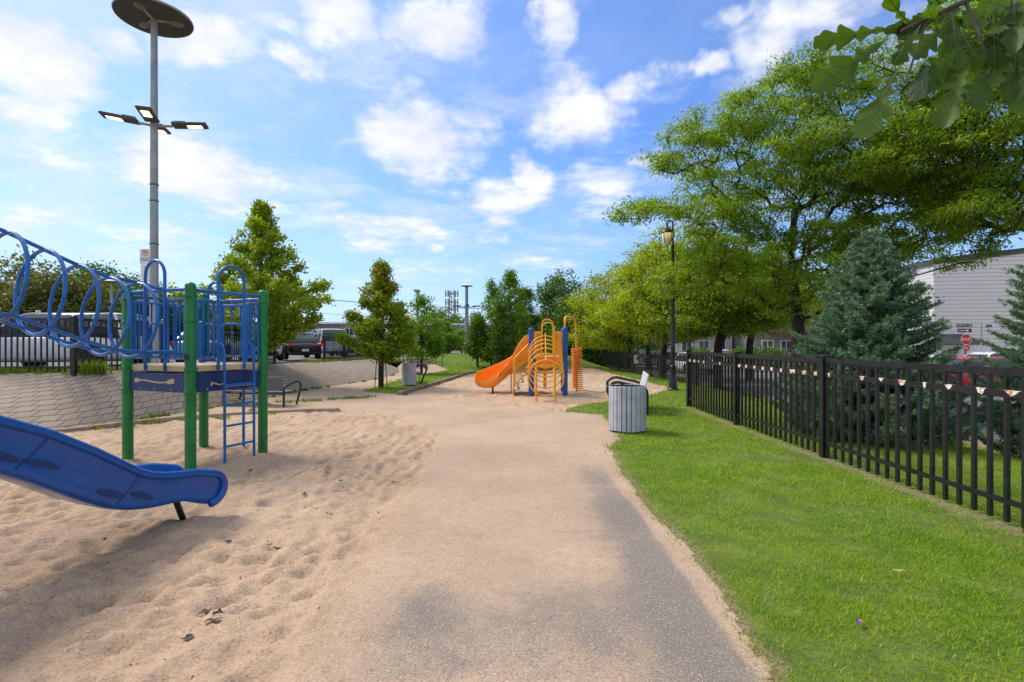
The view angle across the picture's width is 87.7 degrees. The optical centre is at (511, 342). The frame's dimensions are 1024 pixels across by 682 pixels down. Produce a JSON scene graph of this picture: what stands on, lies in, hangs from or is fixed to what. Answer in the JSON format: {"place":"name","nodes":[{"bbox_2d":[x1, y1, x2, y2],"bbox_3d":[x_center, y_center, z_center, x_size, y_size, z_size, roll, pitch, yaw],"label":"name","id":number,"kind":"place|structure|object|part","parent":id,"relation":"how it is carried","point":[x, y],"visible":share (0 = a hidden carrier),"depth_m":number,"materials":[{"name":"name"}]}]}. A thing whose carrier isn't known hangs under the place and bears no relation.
{"place":"outdoors","nodes":[
{"label":"outdoors","id":0,"kind":"place"},
{"bbox_2d":[0,359,398,428],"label":"paved slope","id":1,"kind":"structure","parent":0,"point":[54,400],"depth_m":11.29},
{"bbox_2d":[1,349,547,372],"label":"parking lot","id":2,"kind":"structure","parent":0,"point":[295,358],"depth_m":30.20,"materials":[{"name":"grey asphalt"}]},
{"bbox_2d":[0,276,14,299],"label":"background tree","id":3,"kind":"object","parent":2,"relation":"on","point":[3,287],"visible":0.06,"depth_m":34.82,"materials":[{"name":"green plant"}]},
{"bbox_2d":[0,244,94,324],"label":"background tree","id":4,"kind":"object","parent":2,"relation":"on","point":[8,304],"visible":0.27,"depth_m":33.18,"materials":[{"name":"green plant"}]},
{"bbox_2d":[0,269,138,313],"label":"background tree","id":5,"kind":"object","parent":2,"relation":"on","point":[75,303],"visible":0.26,"depth_m":33.82,"materials":[{"name":"green plant"}]},
{"bbox_2d":[1,313,160,365],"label":"parked car","id":6,"kind":"object","parent":2,"relation":"on","point":[116,316],"visible":0.3,"depth_m":13.77,"materials":[{"name":"silver metal"}]},
{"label":"windows","id":7,"kind":"part","parent":6,"relation":"part of","materials":[{"name":"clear glass"}]},
{"bbox_2d":[68,258,138,313],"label":"background tree","id":8,"kind":"object","parent":2,"relation":"on","point":[109,271],"visible":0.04,"depth_m":39.86,"materials":[{"name":"green plant"}]},
{"bbox_2d":[101,279,121,306],"bbox_3d":[-22.530,-1.409,30.000,0.994,4.319,0.994,0,0,35],"label":"lamp mast","id":9,"kind":"object","parent":2,"relation":"on","point":[111,282],"visible":0.3,"depth_m":29.93,"materials":[{"name":"grey metal"}]},
{"bbox_2d":[121,271,183,341],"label":"background tree","id":10,"kind":"object","parent":2,"relation":"on","point":[160,301],"visible":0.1,"depth_m":44.07,"materials":[{"name":"green plant"}]},
{"bbox_2d":[98,0,208,363],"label":"lamp mast","id":11,"kind":"object","parent":2,"relation":"on","point":[154,19],"visible":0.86,"depth_m":9.85,"materials":[{"name":"white metal"}]},
{"bbox_2d":[140,249,149,279],"bbox_3d":[-6.736,-1.440,9.845,0.259,0.585,0.036,0,0,-8],"label":"parking sign","id":12,"kind":"object","parent":11,"relation":"attached to","point":[144,256],"visible":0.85,"depth_m":9.84,"materials":[{"name":"white metal"}]},
{"bbox_2d":[148,291,182,349],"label":"background tree","id":13,"kind":"object","parent":2,"relation":"on","point":[178,313],"visible":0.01,"depth_m":46.88,"materials":[{"name":"green plant"}]},
{"bbox_2d":[170,303,235,340],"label":"background tree","id":14,"kind":"object","parent":2,"relation":"on","point":[182,323],"depth_m":44.70,"materials":[{"name":"green plant"}]},
{"bbox_2d":[170,331,250,362],"bbox_3d":[-11.899,0.050,21.493,2.090,1.481,4.363,0,0,-10],"label":"parked car","id":15,"kind":"object","parent":2,"relation":"on","point":[171,344],"visible":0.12,"depth_m":19.92,"materials":[{"name":"white paint"}]},
{"bbox_2d":[239,345,283,360],"bbox_3d":[-11.903,0.095,25.206,2.090,1.451,4.460,0,0,-28],"label":"parked car","id":16,"kind":"object","parent":2,"relation":"on","point":[280,354],"visible":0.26,"depth_m":24.07,"materials":[{"name":"silver metal"}]},
{"bbox_2d":[283,332,321,359],"bbox_3d":[-11.896,0.165,29.493,2.160,1.451,4.749,0,0,-32],"label":"parked car","id":17,"kind":"object","parent":2,"relation":"on","point":[308,345],"visible":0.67,"depth_m":27.73,"materials":[{"name":"black paint"}]},
{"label":"windows","id":18,"kind":"part","parent":17,"relation":"part of","materials":[{"name":"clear glass"}]},
{"bbox_2d":[303,329,348,355],"bbox_3d":[-12.098,0.029,34.498,2.240,1.781,4.833,0,0,-34],"label":"parked car","id":19,"kind":"object","parent":2,"relation":"on","point":[319,334],"visible":0.16,"depth_m":32.58,"materials":[{"name":"white paint"}]},
{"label":"windows","id":20,"kind":"part","parent":19,"relation":"part of","materials":[{"name":"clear glass"}]},
{"bbox_2d":[306,322,361,337],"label":"brick building","id":21,"kind":"structure","parent":2,"relation":"on","point":[331,325],"depth_m":72.00,"materials":[{"name":"white paint"}]},
{"bbox_2d":[344,328,353,335],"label":"window","id":22,"kind":"structure","parent":21,"relation":"in","point":[349,330],"depth_m":71.96,"materials":[{"name":"grey glass"}]},
{"bbox_2d":[323,335,385,361],"bbox_3d":[-9.161,0.374,35.002,0.349,1.461,18.123,0,0,-1],"label":"metal fence","id":23,"kind":"object","parent":2,"relation":"on","point":[342,351],"visible":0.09,"depth_m":27.44,"materials":[{"name":"black metal"}]},
{"bbox_2d":[413,289,419,337],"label":"street lamp","id":24,"kind":"object","parent":2,"relation":"on","point":[416,290],"visible":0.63,"depth_m":44.89,"materials":[{"name":"grey metal"}]},
{"bbox_2d":[424,317,464,353],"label":"tree","id":25,"kind":"object","parent":2,"relation":"on","point":[451,338],"visible":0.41,"depth_m":39.74,"materials":[{"name":"green plant"}]},
{"bbox_2d":[453,328,469,353],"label":"tree","id":26,"kind":"object","parent":2,"relation":"on","point":[460,332],"visible":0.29,"depth_m":45.67,"materials":[{"name":"green plant"}]},
{"bbox_2d":[453,284,480,353],"bbox_3d":[-3.400,-1.699,40.000,1.662,5.379,1.662,0,0,35],"label":"lamp mast","id":27,"kind":"object","parent":2,"relation":"on","point":[466,286],"visible":0.81,"depth_m":39.88,"materials":[{"name":"grey metal"}]},
{"bbox_2d":[170,345,405,367],"bbox_3d":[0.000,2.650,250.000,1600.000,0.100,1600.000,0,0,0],"label":"ground","id":28,"kind":"structure","parent":0,"point":[397,364],"depth_m":69.68,"materials":[{"name":"soil"}]},
{"bbox_2d":[419,307,464,338],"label":"skyline tree","id":29,"kind":"object","parent":28,"relation":"on","point":[455,318],"visible":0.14,"depth_m":93.83,"materials":[{"name":"green plant"}]},
{"bbox_2d":[445,290,457,318],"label":"cell tower","id":30,"kind":"structure","parent":28,"relation":"on","point":[448,293],"depth_m":149.13,"materials":[{"name":"grey metal"}]},
{"bbox_2d":[424,323,491,339],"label":"brick building","id":31,"kind":"structure","parent":28,"relation":"on","point":[460,326],"depth_m":85.96,"materials":[{"name":"white paint"}]},
{"bbox_2d":[580,285,645,366],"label":"dark tree","id":32,"kind":"object","parent":28,"relation":"on","point":[639,348],"visible":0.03,"depth_m":45.63,"materials":[{"name":"green plant"}]},
{"bbox_2d":[0,368,666,681],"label":"playground sand","id":33,"kind":"structure","parent":0,"point":[91,594],"depth_m":4.28,"materials":[{"name":"beige sand"}]},
{"bbox_2d":[0,228,268,520],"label":"play structure","id":34,"kind":"object","parent":33,"relation":"on","point":[48,462],"visible":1,"depth_m":6.75,"materials":[{"name":"green paint"}]},
{"bbox_2d":[180,633,193,640],"bbox_3d":[-1.809,1.642,2.968,0.069,0.018,0.066,0,0,45],"label":"leaf scrap","id":35,"kind":"object","parent":33,"relation":"on","point":[188,637],"visible":1,"depth_m":2.97,"materials":[{"name":"grey plant"}]},
{"bbox_2d":[53,407,339,431],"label":"concrete kerb","id":36,"kind":"structure","parent":33,"relation":"on","point":[114,424],"depth_m":11.40,"materials":[{"name":"grey concrete"}]},
{"bbox_2d":[199,607,212,613],"bbox_3d":[-1.911,1.671,3.329,0.076,0.015,0.057,0,0,-16],"label":"leaf scrap","id":37,"kind":"object","parent":33,"relation":"on","point":[205,610],"visible":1,"depth_m":3.33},
{"bbox_2d":[212,608,222,613],"bbox_3d":[-1.795,1.629,3.228,0.059,0.021,0.084,0,0,35],"label":"leaf scrap","id":38,"kind":"object","parent":33,"relation":"on","point":[217,611],"visible":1,"depth_m":3.23,"materials":[{"name":"grey plant"}]},
{"bbox_2d":[65,370,401,429],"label":"weeds","id":39,"kind":"object","parent":33,"relation":"on","point":[158,421],"visible":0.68,"depth_m":13.01,"materials":[{"name":"green plant"}]},
{"bbox_2d":[397,367,601,394],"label":"sandpit kerb","id":40,"kind":"structure","parent":33,"relation":"on","point":[416,388],"depth_m":21.92,"materials":[{"name":"grey concrete"}]},
{"bbox_2d":[474,316,582,402],"bbox_3d":[0.560,0.509,16.839,3.650,2.782,3.876,0,0,3],"label":"play structure","id":41,"kind":"object","parent":33,"relation":"on","point":[525,353],"visible":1,"depth_m":16.78,"materials":[{"name":"orange plastic"}]},
{"bbox_2d":[157,361,772,681],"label":"sandy path","id":42,"kind":"structure","parent":0,"point":[528,546],"depth_m":3.73,"materials":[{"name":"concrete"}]},
{"bbox_2d":[222,377,301,406],"bbox_3d":[-6.599,1.277,14.116,1.779,0.803,0.845,0,0,10],"label":"park bench","id":43,"kind":"object","parent":42,"relation":"on","point":[276,388],"visible":0.47,"depth_m":13.74,"materials":[{"name":"black metal"}]},
{"bbox_2d":[0,0,1023,329],"label":"sky","id":44,"kind":"structure","parent":0,"point":[452,144],"materials":[{"name":"blue"}]},
{"bbox_2d":[363,353,1023,681],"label":"lawn","id":45,"kind":"structure","parent":0,"point":[814,655],"depth_m":4.24,"materials":[{"name":"plant"}]},
{"bbox_2d":[333,257,420,387],"bbox_3d":[-4.887,-0.669,19.325,3.306,4.901,2.844,0,0,0],"label":"conical tree","id":46,"kind":"object","parent":45,"relation":"on","point":[380,305],"visible":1,"depth_m":19.06,"materials":[{"name":"green plant"}]},
{"bbox_2d":[402,363,415,385],"bbox_3d":[-3.899,1.232,20.200,0.534,0.868,0.534,0,0,0],"label":"litter bin","id":47,"kind":"object","parent":45,"relation":"on","point":[409,374],"visible":0.98,"depth_m":19.97,"materials":[{"name":"grey metal"}]},
{"bbox_2d":[402,360,427,383],"bbox_3d":[-3.916,1.206,21.619,0.971,0.956,1.565,0,0,-8],"label":"park bench","id":48,"kind":"object","parent":45,"relation":"on","point":[420,365],"visible":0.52,"depth_m":20.91,"materials":[{"name":"black metal"}]},
{"bbox_2d":[389,291,452,373],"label":"tree","id":49,"kind":"object","parent":45,"relation":"on","point":[434,336],"visible":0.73,"depth_m":27.88,"materials":[{"name":"green plant"}]},
{"bbox_2d":[399,351,442,368],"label":"concrete stairs","id":50,"kind":"structure","parent":45,"relation":"on","point":[415,361],"depth_m":31.81,"materials":[{"name":"grey concrete"}]},
{"bbox_2d":[459,310,488,367],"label":"bushy tree","id":51,"kind":"object","parent":45,"relation":"on","point":[473,336],"visible":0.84,"depth_m":30.71,"materials":[{"name":"green plant"}]},
{"bbox_2d":[469,277,510,365],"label":"bushy tree","id":52,"kind":"object","parent":45,"relation":"on","point":[491,299],"visible":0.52,"depth_m":30.72,"materials":[{"name":"green plant"}]},
{"bbox_2d":[485,299,519,364],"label":"bushy tree","id":53,"kind":"object","parent":45,"relation":"on","point":[497,349],"visible":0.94,"depth_m":29.88,"materials":[{"name":"green plant"}]},
{"bbox_2d":[488,265,538,357],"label":"bushy tree","id":54,"kind":"object","parent":45,"relation":"on","point":[509,278],"visible":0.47,"depth_m":31.27,"materials":[{"name":"green plant"}]},
{"bbox_2d":[511,283,550,354],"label":"bushy tree","id":55,"kind":"object","parent":45,"relation":"on","point":[536,320],"visible":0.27,"depth_m":33.23,"materials":[{"name":"green plant"}]},
{"bbox_2d":[532,265,595,351],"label":"dark tree","id":56,"kind":"object","parent":45,"relation":"on","point":[546,299],"visible":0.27,"depth_m":39.52,"materials":[{"name":"green plant"}]},
{"bbox_2d":[543,291,624,366],"bbox_3d":[4.999,-0.280,36.917,6.162,6.705,5.550,0,0,0],"label":"dark tree","id":57,"kind":"object","parent":45,"relation":"on","point":[591,355],"visible":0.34,"depth_m":35.93,"materials":[{"name":"green plant"}]},
{"bbox_2d":[600,348,635,367],"bbox_3d":[7.466,1.300,39.982,3.902,2.234,3.332,0,0,0],"label":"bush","id":58,"kind":"object","parent":45,"relation":"on","point":[620,359],"visible":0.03,"depth_m":39.47,"materials":[{"name":"green plant"}]},
{"bbox_2d":[559,249,687,369],"bbox_3d":[7.486,-1.829,32.336,9.418,7.877,6.712,0,0,-27],"label":"street tree","id":59,"kind":"object","parent":45,"relation":"on","point":[608,340],"visible":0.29,"depth_m":31.16,"materials":[{"name":"green plant"}]},
{"bbox_2d":[606,371,648,414],"bbox_3d":[2.786,1.206,13.024,0.971,0.956,1.815,0,0,10],"label":"park bench","id":60,"kind":"object","parent":45,"relation":"on","point":[644,379],"visible":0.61,"depth_m":12.22,"materials":[{"name":"black metal"}]},
{"bbox_2d":[609,384,645,433],"bbox_3d":[2.130,1.236,9.850,0.678,0.888,0.678,0,0,0],"label":"litter bin","id":61,"kind":"object","parent":45,"relation":"on","point":[627,408],"visible":0.99,"depth_m":9.57,"materials":[{"name":"grey metal"}]},
{"bbox_2d":[605,350,697,386],"bbox_3d":[6.437,1.139,26.701,0.157,1.311,12.771,0,0,-6],"label":"metal fence","id":62,"kind":"object","parent":45,"relation":"on","point":[635,369],"visible":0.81,"depth_m":25.54,"materials":[{"name":"black metal"}]},
{"bbox_2d":[634,355,640,362],"bbox_3d":[6.380,0.850,27.097,0.360,0.420,0.018,0,0,0],"label":"fence sign","id":63,"kind":"object","parent":62,"relation":"attached to","point":[635,358],"visible":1,"depth_m":27.09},
{"bbox_2d":[586,221,731,377],"bbox_3d":[7.349,-1.924,25.397,7.950,8.068,5.861,0,0,-32],"label":"street tree","id":64,"kind":"object","parent":45,"relation":"on","point":[627,302],"visible":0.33,"depth_m":24.62,"materials":[{"name":"green plant"}]},
{"bbox_2d":[661,220,678,390],"bbox_3d":[5.415,-1.284,18.300,0.590,5.868,0.410,0,0,0],"label":"street lamp","id":65,"kind":"object","parent":45,"relation":"on","point":[667,232],"visible":0.92,"depth_m":18.24,"materials":[{"name":"black metal"}]},
{"bbox_2d":[675,306,703,348],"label":"locust tree","id":66,"kind":"object","parent":45,"relation":"on","point":[690,322],"visible":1,"depth_m":18.12,"materials":[{"name":"green plant"}]},
{"bbox_2d":[634,243,818,388],"bbox_3d":[9.387,-1.355,23.760,8.398,6.930,6.291,0,0,0],"label":"street tree","id":67,"kind":"object","parent":45,"relation":"on","point":[736,315],"visible":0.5,"depth_m":22.70,"materials":[{"name":"green plant"}]},
{"bbox_2d":[601,35,1023,406],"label":"locust tree","id":68,"kind":"object","parent":45,"relation":"on","point":[806,147],"visible":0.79,"depth_m":16.14,"materials":[{"name":"green plant"}]},
{"bbox_2d":[686,349,1023,531],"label":"metal fence","id":69,"kind":"object","parent":45,"relation":"on","point":[823,373],"visible":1,"depth_m":6.51,"materials":[{"name":"black metal"}]},
{"bbox_2d":[768,228,998,451],"bbox_3d":[6.339,-0.022,9.301,3.380,3.955,3.383,0,0,0],"label":"blue spruce","id":70,"kind":"object","parent":45,"relation":"on","point":[872,320],"visible":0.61,"depth_m":8.79,"materials":[{"name":"green plant"}]},
{"bbox_2d":[811,0,1023,137],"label":"oak tree","id":71,"kind":"object","parent":45,"relation":"on","point":[994,58],"visible":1,"depth_m":1.50,"materials":[{"name":"green plant"}]},
{"bbox_2d":[963,250,1023,458],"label":"blue spruce","id":72,"kind":"object","parent":45,"relation":"on","point":[1013,355],"visible":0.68,"depth_m":8.85,"materials":[{"name":"green plant"}]},
{"bbox_2d":[732,295,820,361],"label":"row house","id":73,"kind":"structure","parent":0,"point":[783,340],"depth_m":57.00,"materials":[{"name":"grey brick"}]},
{"bbox_2d":[761,340,773,351],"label":"window","id":74,"kind":"structure","parent":73,"relation":"in","point":[763,342],"depth_m":56.97,"materials":[{"name":"grey glass"}]},
{"bbox_2d":[780,340,790,352],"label":"window","id":75,"kind":"structure","parent":73,"relation":"in","point":[783,343],"depth_m":56.97,"materials":[{"name":"grey glass"}]},
{"bbox_2d":[640,363,1016,441],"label":"street","id":76,"kind":"structure","parent":0,"point":[984,428],"depth_m":26.48,"materials":[{"name":"grey asphalt"}]},
{"bbox_2d":[631,349,653,364],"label":"parked car","id":77,"kind":"object","parent":76,"relation":"on","point":[644,352],"visible":0.02,"depth_m":50.63,"materials":[{"name":"grey paint"}]},
{"bbox_2d":[601,295,715,369],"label":"street tree","id":78,"kind":"object","parent":76,"relation":"on","point":[650,346],"visible":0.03,"depth_m":41.81,"materials":[{"name":"green plant"}]},
{"bbox_2d":[652,350,677,367],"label":"parked car","id":79,"kind":"object","parent":76,"relation":"on","point":[668,353],"visible":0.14,"depth_m":43.01,"materials":[{"name":"silver metal"}]},
{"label":"windows","id":80,"kind":"part","parent":79,"relation":"part of","materials":[{"name":"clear glass"}]},
{"bbox_2d":[670,352,712,374],"bbox_3d":[12.400,1.389,36.992,2.140,1.481,4.556,0,0,-2],"label":"parked car","id":81,"kind":"object","parent":76,"relation":"on","point":[683,354],"visible":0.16,"depth_m":36.12,"materials":[{"name":"white paint"}]},
{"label":"windows","id":82,"kind":"part","parent":81,"relation":"part of","materials":[{"name":"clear glass"}]},
{"bbox_2d":[681,344,712,359],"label":"bush","id":83,"kind":"object","parent":76,"relation":"on","point":[693,349],"visible":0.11,"depth_m":46.87,"materials":[{"name":"green plant"}]},
{"bbox_2d":[711,350,731,362],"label":"parked car","id":84,"kind":"object","parent":76,"relation":"on","point":[724,351],"visible":0.04,"depth_m":48.85,"materials":[{"name":"white paint"}]},
{"bbox_2d":[726,345,761,364],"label":"bush","id":85,"kind":"object","parent":76,"relation":"on","point":[739,348],"visible":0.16,"depth_m":45.68,"materials":[{"name":"green plant"}]},
{"bbox_2d":[743,345,789,367],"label":"bush","id":86,"kind":"object","parent":76,"relation":"on","point":[772,352],"visible":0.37,"depth_m":43.60,"materials":[{"name":"green plant"}]},
{"bbox_2d":[710,250,843,379],"bbox_3d":[13.604,-1.644,29.773,9.746,7.509,6.739,0,0,0],"label":"street tree","id":87,"kind":"object","parent":76,"relation":"on","point":[749,346],"visible":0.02,"depth_m":29.58,"materials":[{"name":"green plant"}]},
{"bbox_2d":[631,367,985,447],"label":"street kerb","id":88,"kind":"structure","parent":76,"relation":"on","point":[980,443],"depth_m":19.72,"materials":[{"name":"concrete"}]},
{"bbox_2d":[833,0,1023,242],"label":"locust tree","id":89,"kind":"object","parent":76,"relation":"on","point":[1004,193],"visible":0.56,"depth_m":14.31,"materials":[{"name":"green plant"}]},
{"bbox_2d":[937,357,1022,393],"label":"parked car","id":90,"kind":"object","parent":76,"relation":"on","point":[966,380],"visible":0.05,"depth_m":21.67,"materials":[{"name":"red paint"}]},
{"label":"windows","id":91,"kind":"part","parent":90,"relation":"part of","materials":[{"name":"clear glass"}]},
{"bbox_2d":[964,352,1003,356],"bbox_3d":[25.602,1.325,28.600,4.737,1.611,2.190,0,0,0],"label":"parked car","id":92,"kind":"object","parent":76,"relation":"on","point":[988,354],"visible":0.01,"depth_m":28.30,"materials":[{"name":"white paint"}]},
{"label":"windows","id":93,"kind":"part","parent":92,"relation":"part of","materials":[{"name":"glass"}]},
{"bbox_2d":[897,248,1023,357],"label":"building","id":94,"kind":"structure","parent":0,"point":[970,297],"depth_m":35.84,"materials":[{"name":"white"}]},
{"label":"pavement","id":95,"kind":"structure","parent":0,"visible":0},
{"bbox_2d":[667,334,731,353],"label":"row house","id":96,"kind":"structure","parent":95,"relation":"on","point":[710,342],"depth_m":62.00,"materials":[{"name":"white paint"}]},
{"bbox_2d":[681,341,691,351],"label":"window","id":97,"kind":"structure","parent":96,"relation":"in","point":[682,348],"depth_m":61.96,"materials":[{"name":"grey glass"}]},
{"bbox_2d":[698,341,709,351],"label":"window","id":98,"kind":"structure","parent":96,"relation":"in","point":[705,344],"depth_m":61.96,"materials":[{"name":"grey glass"}]},
{"bbox_2d":[960,334,971,354],"bbox_3d":[26.379,0.805,30.992,0.696,2.591,0.072,0,0,0],"label":"stop sign","id":99,"kind":"object","parent":95,"relation":"on","point":[966,340],"visible":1,"depth_m":30.96,"materials":[{"name":"red metal"}]},
{"bbox_2d":[956,323,991,351],"bbox_3d":[25.234,0.526,28.957,2.114,3.148,0.414,0,0,-8],"label":"street name sign","id":100,"kind":"object","parent":95,"relation":"on","point":[966,326],"visible":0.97,"depth_m":28.99,"materials":[{"name":"grey metal"}]},
{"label":"slope crest","id":101,"kind":"structure","parent":0,"visible":0},
{"bbox_2d":[0,315,162,375],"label":"metal fence","id":102,"kind":"object","parent":101,"relation":"on","point":[73,327],"visible":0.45,"depth_m":11.49,"materials":[{"name":"black metal"}]},
{"bbox_2d":[0,356,371,374],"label":"tall weeds","id":103,"kind":"object","parent":101,"relation":"on","point":[98,368],"visible":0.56,"depth_m":11.76,"materials":[{"name":"green plant"}]},
{"bbox_2d":[211,326,275,363],"bbox_3d":[-8.950,0.195,18.050,0.105,1.421,4.205,0,0,0],"label":"metal fence","id":104,"kind":"object","parent":101,"relation":"on","point":[272,357],"visible":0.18,"depth_m":17.18,"materials":[{"name":"black metal"}]},
{"bbox_2d":[167,198,335,362],"bbox_3d":[-8.698,-1.996,18.526,4.855,6.050,5.484,0,0,0],"label":"broad tree","id":105,"kind":"object","parent":101,"relation":"on","point":[286,324],"visible":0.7,"depth_m":18.06,"materials":[{"name":"green plant"}]}
]}

